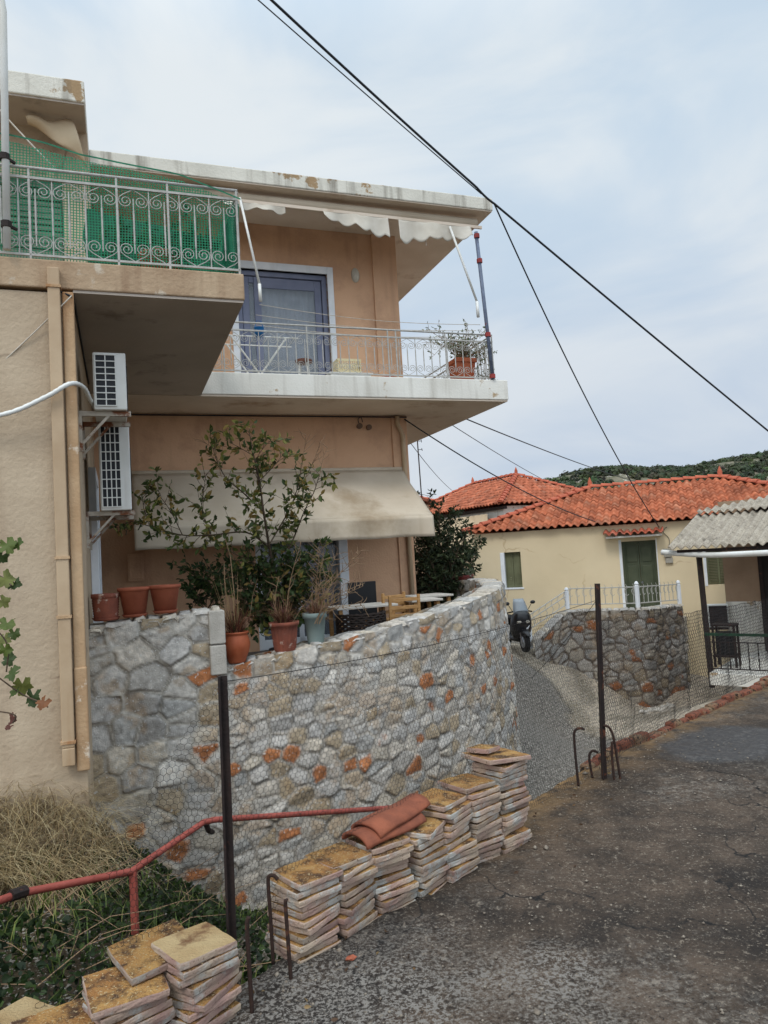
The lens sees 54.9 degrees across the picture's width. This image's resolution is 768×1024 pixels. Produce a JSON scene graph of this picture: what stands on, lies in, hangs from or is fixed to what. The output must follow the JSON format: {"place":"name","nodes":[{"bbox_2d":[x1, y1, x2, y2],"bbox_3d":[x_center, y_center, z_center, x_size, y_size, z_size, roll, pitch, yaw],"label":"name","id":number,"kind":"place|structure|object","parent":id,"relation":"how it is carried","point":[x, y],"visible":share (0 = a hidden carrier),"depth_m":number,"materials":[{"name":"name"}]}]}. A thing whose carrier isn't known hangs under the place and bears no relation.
{"place":"outdoors","nodes":[
{"label":"outdoors","id":0,"kind":"place"},
{"bbox_2d":[0,537,51,729],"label":"grape vine","id":1,"kind":"object","parent":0,"point":[19,687],"visible":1,"depth_m":3.37,"materials":[{"name":"green plant"}]},
{"bbox_2d":[0,641,732,1009],"bbox_3d":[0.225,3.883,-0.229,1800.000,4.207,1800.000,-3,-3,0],"label":"ground","id":2,"kind":"structure","parent":0,"point":[534,709],"depth_m":14.46,"materials":[{"name":"grey gravel"}]},
{"bbox_2d":[0,760,201,938],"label":"dry grass","id":3,"kind":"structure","parent":2,"relation":"on","point":[25,877],"depth_m":5.33,"materials":[{"name":"plant"}]},
{"bbox_2d":[0,784,278,1000],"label":"dead stalks","id":4,"kind":"object","parent":2,"relation":"on","point":[68,895],"visible":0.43,"depth_m":4.38,"materials":[{"name":"plant"}]},
{"bbox_2d":[0,829,281,1009],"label":"weeds","id":5,"kind":"object","parent":2,"relation":"on","point":[8,979],"visible":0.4,"depth_m":4.41,"materials":[{"name":"green plant"}]},
{"bbox_2d":[0,805,389,934],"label":"red handrail","id":6,"kind":"object","parent":2,"relation":"on","point":[17,893],"visible":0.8,"depth_m":4.24,"materials":[{"name":"metal"}]},
{"bbox_2d":[0,70,507,852],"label":"apartment house","id":7,"kind":"structure","parent":2,"relation":"on","point":[170,332],"depth_m":9.44,"materials":[{"name":"paint"}]},
{"bbox_2d":[0,0,17,250],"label":"white pole","id":8,"kind":"object","parent":7,"relation":"attached to","point":[6,222],"visible":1,"depth_m":5.97,"materials":[{"name":"metal"}]},
{"bbox_2d":[25,114,86,166],"bbox_3d":[-3.846,-4.375,8.667,0.654,0.543,0.129,-2,-4,-20],"label":"hanging cloth","id":9,"kind":"object","parent":7,"relation":"hanging from","point":[63,132],"visible":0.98,"depth_m":8.66,"materials":[{"name":"fabric"}]},
{"bbox_2d":[88,467,102,622],"bbox_3d":[-3.356,0.876,8.656,0.080,2.660,1.200,-2,-4,-20],"label":"side door","id":10,"kind":"structure","parent":7,"relation":"in","point":[93,483],"depth_m":8.14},
{"bbox_2d":[79,352,130,459],"bbox_3d":[-2.601,-0.967,6.898,0.440,0.880,0.684,-2,-4,-20],"label":"air conditioner","id":11,"kind":"object","parent":7,"relation":"attached to","point":[110,388],"visible":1,"depth_m":6.62,"materials":[{"name":"white metal"}]},
{"bbox_2d":[86,427,134,549],"bbox_3d":[-2.852,-0.243,7.699,0.460,1.240,0.864,-2,-4,-20],"label":"air conditioner","id":12,"kind":"object","parent":7,"relation":"attached to","point":[115,473],"visible":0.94,"depth_m":7.33,"materials":[{"name":"white metal"}]},
{"bbox_2d":[0,132,240,273],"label":"shade net","id":13,"kind":"object","parent":7,"relation":"attached to","point":[93,221],"visible":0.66,"depth_m":6.38,"materials":[{"name":"green fabric"}]},
{"bbox_2d":[96,203,220,268],"bbox_3d":[-2.088,-2.443,6.924,1.157,0.724,0.668,-3,-3,0],"label":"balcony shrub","id":14,"kind":"object","parent":7,"relation":"on","point":[184,237],"visible":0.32,"depth_m":6.83,"materials":[{"name":"green plant"}]},
{"bbox_2d":[166,550,243,609],"bbox_3d":[-2.222,1.234,9.261,0.950,1.585,0.631,-2,-4,-20],"label":"potted plant","id":15,"kind":"object","parent":7,"relation":"on","point":[198,580],"visible":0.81,"depth_m":9.23,"materials":[{"name":"green plant"}]},
{"bbox_2d":[110,419,342,650],"bbox_3d":[-1.851,0.413,8.758,2.784,3.120,1.292,-3,-3,0],"label":"lemon tree","id":16,"kind":"object","parent":7,"relation":"on","point":[301,583],"visible":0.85,"depth_m":8.72,"materials":[{"name":"green plant"}]},
{"bbox_2d":[131,467,434,550],"bbox_3d":[-1.480,-0.120,10.995,4.281,1.206,1.242,-2,-4,-20],"label":"terrace awning","id":17,"kind":"object","parent":7,"relation":"attached to","point":[372,502],"visible":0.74,"depth_m":10.88,"materials":[{"name":"fabric"}]},
{"bbox_2d":[237,270,330,374],"bbox_3d":[-1.684,-2.864,12.138,1.480,1.990,0.500,-2,-4,-20],"label":"balcony door","id":18,"kind":"structure","parent":7,"relation":"in","point":[301,292],"depth_m":12.05,"materials":[{"name":"blue glass"}]},
{"bbox_2d":[255,540,349,650],"bbox_3d":[-1.362,1.068,11.913,1.480,2.130,0.650,-2,-4,-20],"label":"terrace door","id":19,"kind":"structure","parent":7,"relation":"in","point":[266,642],"depth_m":11.87,"materials":[{"name":"glass"}]},
{"bbox_2d":[172,186,481,317],"bbox_3d":[-0.665,-3.830,11.084,4.810,1.695,0.297,-2,-4,-20],"label":"balcony awning","id":20,"kind":"object","parent":7,"relation":"attached to","point":[420,227],"visible":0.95,"depth_m":11.28,"materials":[{"name":"fabric"}]},
{"bbox_2d":[333,610,386,635],"bbox_3d":[-0.271,1.559,8.990,0.629,0.682,0.574,-2,-4,-20],"label":"wicker armchair","id":21,"kind":"object","parent":7,"relation":"on","point":[360,618],"visible":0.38,"depth_m":8.75,"materials":[{"name":"brown wicker"}]},
{"bbox_2d":[413,488,486,607],"bbox_3d":[1.018,0.788,13.001,1.742,2.458,1.388,-3,-3,0],"label":"bushy tree","id":22,"kind":"object","parent":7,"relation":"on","point":[438,569],"visible":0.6,"depth_m":12.70,"materials":[{"name":"green plant"}]},
{"bbox_2d":[422,319,497,379],"bbox_3d":[1.213,-2.527,11.973,1.298,1.300,0.857,-2,-4,-23],"label":"balcony planter","id":23,"kind":"object","parent":7,"relation":"on","point":[459,359],"visible":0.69,"depth_m":11.87,"materials":[{"name":"orange ceramic"}]},
{"bbox_2d":[89,578,524,912],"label":"stone terrace wall","id":24,"kind":"structure","parent":2,"relation":"on","point":[153,681],"depth_m":7.46,"materials":[{"name":"grey stone"}]},
{"bbox_2d":[91,593,119,621],"bbox_3d":[-2.682,0.916,7.126,0.266,0.257,0.266,-3,-3,0],"label":"terracotta pot","id":25,"kind":"object","parent":24,"relation":"on","point":[105,606],"visible":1,"depth_m":7.03,"materials":[{"name":"ceramic"}]},
{"bbox_2d":[117,586,149,617],"bbox_3d":[-2.437,0.879,7.216,0.317,0.287,0.317,-3,-3,0],"label":"terracotta pot","id":26,"kind":"object","parent":24,"relation":"on","point":[134,600],"visible":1,"depth_m":7.11,"materials":[{"name":"ceramic"}]},
{"bbox_2d":[149,584,180,613],"bbox_3d":[-2.168,0.860,7.314,0.317,0.277,0.317,-3,-3,0],"label":"terracotta pot","id":27,"kind":"object","parent":24,"relation":"on","point":[164,598],"visible":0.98,"depth_m":7.21,"materials":[{"name":"ceramic"}]},
{"bbox_2d":[213,539,259,663],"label":"potted grass","id":28,"kind":"object","parent":24,"relation":"on","point":[237,643],"depth_m":7.49,"materials":[{"name":"orange ceramic"}]},
{"bbox_2d":[259,538,336,651],"bbox_3d":[-0.982,0.861,7.816,1.008,1.177,0.745,-3,-3,0],"label":"potted dry plant","id":29,"kind":"object","parent":24,"relation":"on","point":[283,626],"visible":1,"depth_m":7.66,"materials":[{"name":"ceramic"}]},
{"bbox_2d":[293,538,367,643],"bbox_3d":[-0.656,0.837,8.017,1.080,1.150,0.874,-3,-3,0],"label":"potted bare shrub","id":30,"kind":"object","parent":24,"relation":"on","point":[314,618],"visible":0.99,"depth_m":7.91,"materials":[{"name":"plant"}]},
{"bbox_2d":[429,467,579,577],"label":"tiled house","id":31,"kind":"structure","parent":2,"relation":"on","point":[484,500],"depth_m":29.57,"materials":[{"name":"orange tile"}]},
{"bbox_2d":[506,598,534,651],"bbox_3d":[3.046,2.608,17.267,0.754,1.195,1.656,-3,-3,-12],"label":"scooter","id":32,"kind":"object","parent":2,"relation":"on","point":[520,612],"visible":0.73,"depth_m":16.77,"materials":[{"name":"metal"}]},
{"bbox_2d":[531,604,690,706],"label":"stone wall","id":33,"kind":"structure","parent":2,"relation":"on","point":[611,613],"depth_m":17.28,"materials":[{"name":"grey stone"}]},
{"bbox_2d":[530,580,681,647],"bbox_3d":[5.369,2.377,17.548,4.059,1.427,0.816,-3,-3,-8],"label":"terrace railing","id":34,"kind":"object","parent":33,"relation":"on","point":[567,604],"visible":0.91,"depth_m":17.61,"materials":[{"name":"white metal"}]},
{"bbox_2d":[461,466,767,676],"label":"yellow house","id":35,"kind":"structure","parent":2,"relation":"on","point":[541,553],"depth_m":20.09,"materials":[{"name":"paint"}]},
{"bbox_2d":[500,552,523,589],"bbox_3d":[3.573,1.638,20.650,0.650,1.030,0.220,-5,-4,20],"label":"window","id":36,"kind":"structure","parent":35,"relation":"in","point":[509,571],"depth_m":20.65,"materials":[{"name":"green paint"}]},
{"bbox_2d":[621,540,659,607],"bbox_3d":[6.789,1.761,19.523,0.850,2.000,0.110,-5,-4,20],"label":"door","id":37,"kind":"structure","parent":35,"relation":"in","point":[646,550],"depth_m":19.52,"materials":[{"name":"green paint"}]},
{"bbox_2d":[661,495,767,691],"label":"porch house","id":38,"kind":"structure","parent":2,"relation":"on","point":[737,530],"depth_m":15.90,"materials":[{"name":"metal"}]},
{"bbox_2d":[270,0,767,431],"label":"power cable","id":39,"kind":"object","parent":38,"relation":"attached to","point":[280,8],"visible":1,"depth_m":11.38,"materials":[{"name":"rubber"}]},
{"bbox_2d":[5,0,767,498],"label":"sky","id":40,"kind":"structure","parent":0,"point":[629,138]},
{"bbox_2d":[225,686,767,1023],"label":"road","id":41,"kind":"structure","parent":0,"point":[562,957],"depth_m":3.05,"materials":[{"name":"grey asphalt"}]},
{"bbox_2d":[218,675,237,983],"bbox_3d":[-0.576,1.219,2.736,0.041,1.210,0.031,-3,-3,0],"label":"fence post","id":42,"kind":"object","parent":41,"relation":"on","point":[230,903],"visible":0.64,"depth_m":2.74,"materials":[{"name":"metal"}]},
{"bbox_2d":[220,1013,236,1023],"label":"stone paver","id":43,"kind":"object","parent":41,"relation":"on","point":[228,1019],"visible":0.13,"depth_m":2.52,"materials":[{"name":"stone"}]},
{"bbox_2d":[207,1000,240,1023],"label":"stone paver","id":44,"kind":"object","parent":43,"relation":"on","point":[232,1008],"visible":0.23,"depth_m":2.51,"materials":[{"name":"stone"}]},
{"bbox_2d":[170,997,235,1023],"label":"stone paver","id":45,"kind":"object","parent":44,"relation":"on","point":[206,1018],"visible":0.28,"depth_m":2.44,"materials":[{"name":"stone"}]},
{"bbox_2d":[174,983,240,1022],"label":"stone paver","id":46,"kind":"object","parent":45,"relation":"on","point":[187,1016],"visible":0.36,"depth_m":2.45,"materials":[{"name":"stone"}]},
{"bbox_2d":[169,971,241,1012],"bbox_3d":[-0.641,1.632,2.544,0.225,0.025,0.223,-5,-4,23],"label":"stone paver","id":47,"kind":"object","parent":46,"relation":"on","point":[206,1003],"visible":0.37,"depth_m":2.45,"materials":[{"name":"stone"}]},
{"bbox_2d":[169,967,238,1004],"bbox_3d":[-0.652,1.606,2.552,0.216,0.026,0.216,-5,-4,32],"label":"stone paver","id":48,"kind":"object","parent":47,"relation":"on","point":[195,999],"visible":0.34,"depth_m":2.45,"materials":[{"name":"stone"}]},
{"bbox_2d":[166,960,240,996],"bbox_3d":[-0.650,1.578,2.546,0.225,0.026,0.223,-6,-6,33],"label":"stone paver","id":49,"kind":"object","parent":48,"relation":"on","point":[195,989],"visible":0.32,"depth_m":2.45,"materials":[{"name":"stone"}]},
{"bbox_2d":[163,955,238,988],"bbox_3d":[-0.650,1.550,2.549,0.223,0.026,0.225,0,-6,-40],"label":"stone paver","id":50,"kind":"object","parent":49,"relation":"on","point":[177,982],"visible":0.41,"depth_m":2.46,"materials":[{"name":"stone"}]},
{"bbox_2d":[167,947,237,980],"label":"stone paver","id":51,"kind":"object","parent":50,"relation":"on","point":[188,974],"visible":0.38,"depth_m":2.45,"materials":[{"name":"stone"}]},
{"bbox_2d":[151,922,236,970],"bbox_3d":[-0.656,1.496,2.554,0.217,0.026,0.218,1,-6,-43],"label":"stone paver","id":52,"kind":"object","parent":51,"relation":"on","point":[189,947],"visible":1,"depth_m":2.53,"materials":[{"name":"beige stone"}]},
{"bbox_2d":[269,939,340,963],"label":"stone paver","id":53,"kind":"object","parent":41,"relation":"on","point":[301,960],"visible":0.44,"depth_m":2.91,"materials":[{"name":"stone"}]},
{"bbox_2d":[265,934,337,960],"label":"stone paver","id":54,"kind":"object","parent":53,"relation":"on","point":[295,956],"visible":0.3,"depth_m":2.91,"materials":[{"name":"stone"}]},
{"bbox_2d":[267,925,338,953],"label":"stone paver","id":55,"kind":"object","parent":54,"relation":"on","point":[298,947],"visible":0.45,"depth_m":2.91,"materials":[{"name":"stone"}]},
{"bbox_2d":[267,916,338,944],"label":"stone paver","id":56,"kind":"object","parent":55,"relation":"on","point":[302,939],"visible":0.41,"depth_m":2.92,"materials":[{"name":"stone"}]},
{"bbox_2d":[272,906,340,935],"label":"stone paver","id":57,"kind":"object","parent":56,"relation":"on","point":[313,929],"visible":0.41,"depth_m":2.92,"materials":[{"name":"stone"}]},
{"bbox_2d":[267,902,339,929],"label":"stone paver","id":58,"kind":"object","parent":57,"relation":"on","point":[308,922],"visible":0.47,"depth_m":2.92,"materials":[{"name":"stone"}]},
{"bbox_2d":[267,894,339,919],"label":"stone paver","id":59,"kind":"object","parent":58,"relation":"on","point":[312,911],"visible":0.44,"depth_m":2.94,"materials":[{"name":"stone"}]},
{"bbox_2d":[271,891,338,912],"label":"stone paver","id":60,"kind":"object","parent":59,"relation":"on","point":[280,900],"visible":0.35,"depth_m":2.94,"materials":[{"name":"stone"}]},
{"bbox_2d":[270,883,341,907],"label":"stone paver","id":61,"kind":"object","parent":60,"relation":"on","point":[309,899],"visible":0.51,"depth_m":2.93,"materials":[{"name":"stone"}]},
{"bbox_2d":[270,877,338,899],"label":"stone paver","id":62,"kind":"object","parent":61,"relation":"on","point":[286,889],"visible":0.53,"depth_m":2.94,"materials":[{"name":"stone"}]},
{"bbox_2d":[273,855,342,891],"bbox_3d":[-0.311,1.476,3.026,0.217,0.026,0.216,0,-4,-39],"label":"stone paver","id":63,"kind":"object","parent":62,"relation":"on","point":[311,873],"visible":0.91,"depth_m":2.99,"materials":[{"name":"stone"}]},
{"bbox_2d":[337,915,378,937],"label":"stone paver","id":64,"kind":"object","parent":41,"relation":"on","point":[376,917],"visible":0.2,"depth_m":3.09,"materials":[{"name":"stone"}]},
{"bbox_2d":[338,909,377,936],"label":"stone paver","id":65,"kind":"object","parent":64,"relation":"on","point":[372,914],"visible":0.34,"depth_m":3.07,"materials":[{"name":"stone"}]},
{"bbox_2d":[338,904,373,928],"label":"stone paver","id":66,"kind":"object","parent":65,"relation":"on","point":[357,918],"visible":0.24,"depth_m":3.07,"materials":[{"name":"stone"}]},
{"bbox_2d":[336,898,374,924],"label":"stone paver","id":67,"kind":"object","parent":66,"relation":"on","point":[344,919],"visible":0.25,"depth_m":3.03,"materials":[{"name":"stone"}]},
{"bbox_2d":[340,890,375,916],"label":"stone paver","id":68,"kind":"object","parent":67,"relation":"on","point":[354,909],"visible":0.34,"depth_m":3.04,"materials":[{"name":"stone"}]},
{"bbox_2d":[338,881,376,907],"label":"stone paver","id":69,"kind":"object","parent":68,"relation":"on","point":[370,888],"visible":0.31,"depth_m":3.08,"materials":[{"name":"stone"}]},
{"bbox_2d":[339,876,373,900],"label":"stone paver","id":70,"kind":"object","parent":69,"relation":"on","point":[352,891],"visible":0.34,"depth_m":3.08,"materials":[{"name":"stone"}]},
{"bbox_2d":[339,874,374,893],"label":"stone paver","id":71,"kind":"object","parent":70,"relation":"on","point":[345,888],"visible":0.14,"depth_m":3.08,"materials":[{"name":"stone"}]},
{"bbox_2d":[339,865,377,886],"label":"stone paver","id":72,"kind":"object","parent":71,"relation":"on","point":[368,871],"visible":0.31,"depth_m":3.09,"materials":[{"name":"stone"}]},
{"bbox_2d":[338,856,373,880],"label":"stone paver","id":73,"kind":"object","parent":72,"relation":"on","point":[349,873],"visible":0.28,"depth_m":3.07,"materials":[{"name":"stone"}]},
{"bbox_2d":[304,842,371,870],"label":"stone paver","id":74,"kind":"object","parent":73,"relation":"on","point":[347,857],"visible":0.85,"depth_m":3.15,"materials":[{"name":"stone"}]},
{"bbox_2d":[378,899,415,916],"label":"stone paver","id":75,"kind":"object","parent":41,"relation":"on","point":[403,905],"visible":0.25,"depth_m":3.24,"materials":[{"name":"stone"}]},
{"bbox_2d":[373,892,416,913],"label":"stone paver","id":76,"kind":"object","parent":75,"relation":"on","point":[380,910],"visible":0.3,"depth_m":3.22,"materials":[{"name":"stone"}]},
{"bbox_2d":[373,888,417,908],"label":"stone paver","id":77,"kind":"object","parent":76,"relation":"on","point":[389,902],"visible":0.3,"depth_m":3.21,"materials":[{"name":"stone"}]},
{"bbox_2d":[374,879,418,900],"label":"stone paver","id":78,"kind":"object","parent":77,"relation":"on","point":[409,886],"visible":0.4,"depth_m":3.23,"materials":[{"name":"stone"}]},
{"bbox_2d":[375,874,413,894],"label":"stone paver","id":79,"kind":"object","parent":78,"relation":"on","point":[394,884],"visible":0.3,"depth_m":3.24,"materials":[{"name":"stone"}]},
{"bbox_2d":[374,867,410,885],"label":"stone paver","id":80,"kind":"object","parent":79,"relation":"on","point":[387,878],"visible":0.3,"depth_m":3.25,"materials":[{"name":"stone"}]},
{"bbox_2d":[374,863,407,877],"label":"stone paver","id":81,"kind":"object","parent":80,"relation":"on","point":[390,870],"visible":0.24,"depth_m":3.26,"materials":[{"name":"stone"}]},
{"bbox_2d":[378,858,408,870],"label":"stone paver","id":82,"kind":"object","parent":81,"relation":"on","point":[395,864],"visible":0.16,"depth_m":3.26,"materials":[{"name":"stone"}]},
{"bbox_2d":[372,852,409,867],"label":"stone paver","id":83,"kind":"object","parent":82,"relation":"on","point":[394,860],"visible":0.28,"depth_m":3.23,"materials":[{"name":"stone"}]},
{"bbox_2d":[372,843,413,863],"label":"stone paver","id":84,"kind":"object","parent":83,"relation":"on","point":[387,855],"visible":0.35,"depth_m":3.23,"materials":[{"name":"stone"}]},
{"bbox_2d":[345,834,409,854],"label":"stone paver","id":85,"kind":"object","parent":84,"relation":"on","point":[394,842],"visible":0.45,"depth_m":3.27,"materials":[{"name":"stone"}]},
{"bbox_2d":[341,813,426,849],"bbox_3d":[0.009,1.433,3.369,0.372,0.057,0.192,0,-4,-41],"label":"roof tile","id":86,"kind":"object","parent":85,"relation":"on","point":[368,837],"visible":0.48,"depth_m":3.28,"materials":[{"name":"ceramic"}]},
{"bbox_2d":[351,793,430,838],"bbox_3d":[0.041,1.398,3.429,0.192,0.082,0.373,-6,-5,43],"label":"roof tile","id":87,"kind":"object","parent":86,"relation":"on","point":[380,823],"visible":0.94,"depth_m":3.38,"materials":[{"name":"ceramic"}]},
{"bbox_2d":[235,732,767,1023],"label":"grit","id":88,"kind":"object","parent":41,"relation":"on","point":[536,1011],"visible":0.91,"depth_m":3.04,"materials":[{"name":"gravel"}]},
{"bbox_2d":[594,583,606,779],"bbox_3d":[1.438,1.165,4.885,0.088,1.378,0.040,-3,-3,0],"label":"fence post","id":89,"kind":"object","parent":41,"relation":"on","point":[600,682],"visible":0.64,"depth_m":4.89,"materials":[{"name":"metal"}]},
{"bbox_2d":[212,607,600,957],"bbox_3d":[0.391,1.171,3.837,0.065,1.085,2.967,-7,-5,43],"label":"chicken wire","id":90,"kind":"object","parent":89,"relation":"attached to","point":[407,739],"visible":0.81,"depth_m":3.53,"materials":[{"name":"grey metal"}]},
{"bbox_2d":[36,696,222,1007],"bbox_3d":[-0.898,1.214,2.626,0.647,1.030,0.062,-2,-4,-24],"label":"chicken wire","id":91,"kind":"object","parent":90,"relation":"attached to","point":[151,872],"visible":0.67,"depth_m":2.66,"materials":[{"name":"grey metal"}]},
{"bbox_2d":[594,609,690,769],"bbox_3d":[2.040,1.228,5.726,0.074,1.004,2.074,-6,-4,38],"label":"chicken wire","id":92,"kind":"object","parent":89,"relation":"attached to","point":[608,633],"visible":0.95,"depth_m":5.66,"materials":[{"name":"grey metal"}]},
{"bbox_2d":[580,675,767,771],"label":"kerb","id":93,"kind":"structure","parent":41,"relation":"on","point":[710,707],"depth_m":6.32,"materials":[{"name":"brick"}]},
{"bbox_2d":[684,598,767,708],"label":"chicken wire","id":94,"kind":"object","parent":93,"relation":"on","point":[725,641],"visible":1,"depth_m":7.17,"materials":[{"name":"grey metal"}]},
{"bbox_2d":[550,457,767,488],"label":"hill","id":95,"kind":"structure","parent":0,"point":[616,478],"depth_m":279.56,"materials":[{"name":"plant"}]},
{"bbox_2d":[545,450,767,488],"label":"hill scrub","id":96,"kind":"object","parent":95,"relation":"on","point":[636,472],"visible":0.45,"depth_m":281.55,"materials":[{"name":"green plant"}]},
{"label":"stone paver","id":97,"kind":"object","parent":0,"visible":0},
{"bbox_2d":[155,1012,175,1023],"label":"stone paver","id":98,"kind":"object","parent":97,"relation":"on","point":[166,1020],"visible":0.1,"depth_m":2.42,"materials":[{"name":"stone"}]},
{"bbox_2d":[136,1006,174,1023],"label":"stone paver","id":99,"kind":"object","parent":98,"relation":"on","point":[163,1014],"visible":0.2,"depth_m":2.38,"materials":[{"name":"stone"}]},
{"bbox_2d":[82,996,172,1023],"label":"stone paver","id":100,"kind":"object","parent":99,"relation":"on","point":[141,1016],"visible":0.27,"depth_m":2.36,"materials":[{"name":"stone"}]},
{"bbox_2d":[82,990,167,1023],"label":"stone paver","id":101,"kind":"object","parent":100,"relation":"on","point":[114,1018],"visible":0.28,"depth_m":2.33,"materials":[{"name":"stone"}]},
{"bbox_2d":[82,966,169,1021],"bbox_3d":[-0.848,1.554,2.425,0.243,0.026,0.244,-1,-3,-29],"label":"stone paver","id":102,"kind":"object","parent":101,"relation":"on","point":[110,991],"visible":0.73,"depth_m":2.37,"materials":[{"name":"brown stone"}]},
{"bbox_2d":[107,919,183,985],"bbox_3d":[-0.796,1.520,2.565,0.255,0.027,0.254,-5,1,-38],"label":"stone paver","id":103,"kind":"object","parent":102,"relation":"on","point":[140,960],"visible":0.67,"depth_m":2.52,"materials":[{"name":"beige stone"}]},
{"label":"stone paver","id":104,"kind":"object","parent":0,"visible":0},
{"bbox_2d":[10,997,95,1023],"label":"stone paver","id":105,"kind":"object","parent":104,"relation":"on","point":[71,1012],"visible":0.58,"depth_m":2.40,"materials":[{"name":"stone"}]},
{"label":"stone paver","id":106,"kind":"object","parent":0,"visible":0},
{"bbox_2d":[0,996,55,1023],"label":"stone paver","id":107,"kind":"object","parent":106,"relation":"on","point":[25,1006],"visible":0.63,"depth_m":2.50,"materials":[{"name":"stone"}]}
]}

